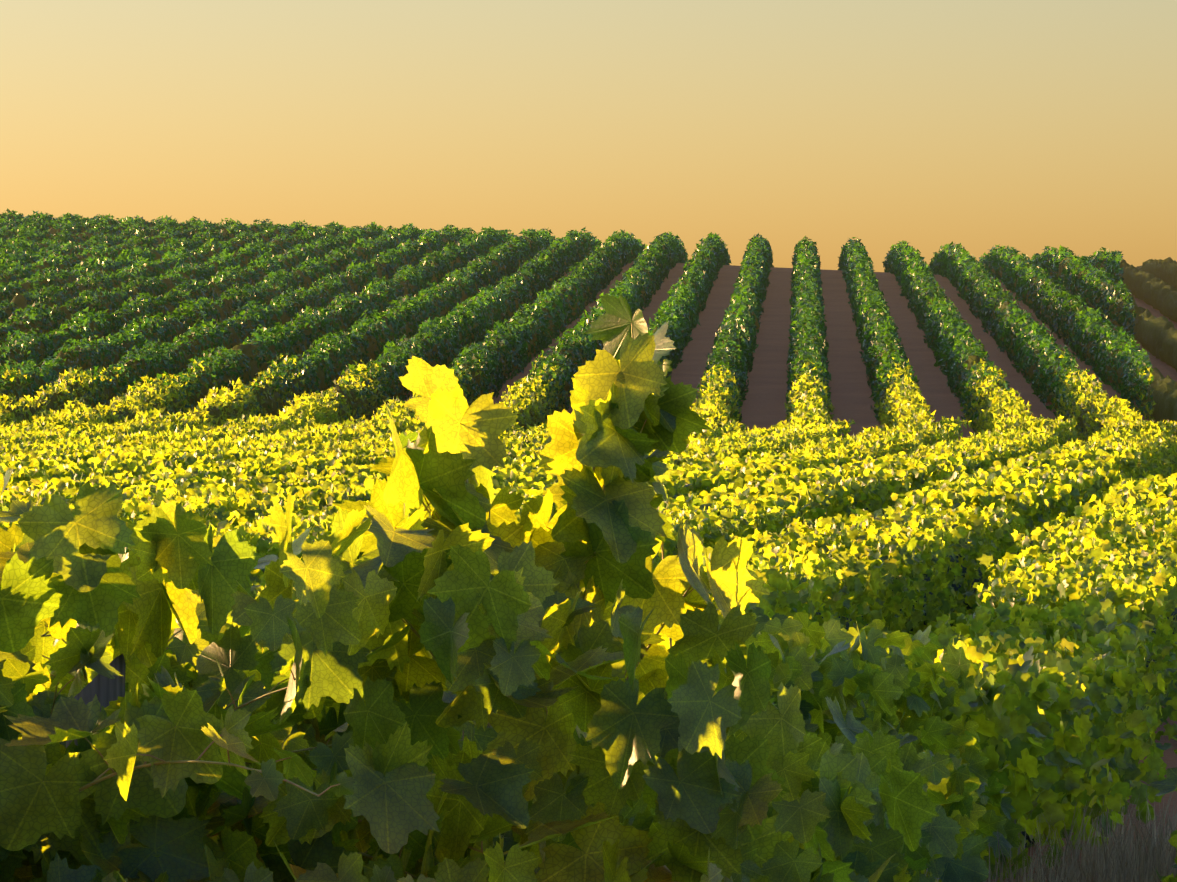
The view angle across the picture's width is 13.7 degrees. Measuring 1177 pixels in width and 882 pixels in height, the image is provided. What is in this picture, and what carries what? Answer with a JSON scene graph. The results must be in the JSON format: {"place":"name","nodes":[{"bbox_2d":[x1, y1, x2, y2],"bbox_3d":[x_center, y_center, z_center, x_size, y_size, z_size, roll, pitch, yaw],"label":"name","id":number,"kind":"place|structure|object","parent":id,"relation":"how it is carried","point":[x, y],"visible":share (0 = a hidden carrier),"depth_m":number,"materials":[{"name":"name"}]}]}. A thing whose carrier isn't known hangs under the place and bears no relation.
{"place":"outdoors","nodes":[
{"label":"outdoors","id":0,"kind":"place"},
{"bbox_2d":[0,0,1176,271],"label":"sky","id":1,"kind":"structure","parent":0,"point":[1027,126],"materials":[{"name":"orange"}]},
{"bbox_2d":[128,261,1176,881],"bbox_3d":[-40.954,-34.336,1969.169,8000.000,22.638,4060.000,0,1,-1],"label":"terrain","id":2,"kind":"structure","parent":0,"point":[764,401],"depth_m":205.00,"materials":[{"name":"soil"}]},
{"bbox_2d":[66,653,125,747],"bbox_3d":[-0.909,1.076,8.894,0.141,1.390,0.115,0,1,-1],"label":"wooden post","id":3,"kind":"object","parent":2,"relation":"on","point":[105,690],"visible":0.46,"depth_m":8.85,"materials":[{"name":"grey wood"}]},
{"bbox_2d":[23,467,691,878],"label":"vine shoots","id":4,"kind":"object","parent":2,"relation":"on","point":[301,749],"depth_m":8.50,"materials":[{"name":"plant"}]},
{"bbox_2d":[35,322,694,872],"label":"vine petioles","id":5,"kind":"object","parent":2,"relation":"on","point":[293,674],"visible":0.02,"depth_m":8.93,"materials":[{"name":"green plant"}]},
{"bbox_2d":[0,294,988,881],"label":"vine leaves","id":6,"kind":"object","parent":2,"relation":"on","point":[694,752],"visible":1,"depth_m":8.78,"materials":[{"name":"green plant"}]},
{"bbox_2d":[0,350,1156,442],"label":"grapevine rows","id":7,"kind":"object","parent":2,"relation":"on","point":[309,405],"visible":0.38,"depth_m":151.78,"materials":[{"name":"plant"}]},
{"bbox_2d":[0,208,1176,441],"bbox_3d":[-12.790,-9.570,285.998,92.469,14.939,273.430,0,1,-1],"label":"grapevine rows","id":8,"kind":"object","parent":2,"relation":"on","point":[906,268],"visible":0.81,"depth_m":228.80,"materials":[{"name":"green plant"}]},
{"bbox_2d":[0,491,1176,745],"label":"vine leaves","id":9,"kind":"object","parent":2,"relation":"on","point":[864,565],"visible":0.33,"depth_m":52.45,"materials":[{"name":"plant"}]},
{"bbox_2d":[0,446,1176,617],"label":"vine leaves","id":10,"kind":"object","parent":2,"relation":"on","point":[1033,488],"visible":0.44,"depth_m":81.91,"materials":[{"name":"plant"}]},
{"bbox_2d":[0,413,1176,482],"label":"vine leaves","id":11,"kind":"object","parent":2,"relation":"on","point":[1151,446],"visible":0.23,"depth_m":122.05,"materials":[{"name":"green plant"}]},
{"bbox_2d":[232,583,1176,881],"bbox_3d":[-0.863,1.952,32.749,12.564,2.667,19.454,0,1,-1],"label":"vine leaves","id":12,"kind":"object","parent":2,"relation":"on","point":[1064,727],"visible":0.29,"depth_m":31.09,"materials":[{"name":"green plant"}]},
{"bbox_2d":[676,476,1176,847],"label":"field vines","id":13,"kind":"object","parent":2,"relation":"on","point":[968,607],"depth_m":60.06,"materials":[{"name":"green plant"}]},
{"bbox_2d":[924,789,1176,881],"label":"dry grass tufts","id":14,"kind":"object","parent":2,"relation":"on","point":[1122,862],"visible":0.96,"depth_m":25.01,"materials":[{"name":"beige plant"}]}
]}

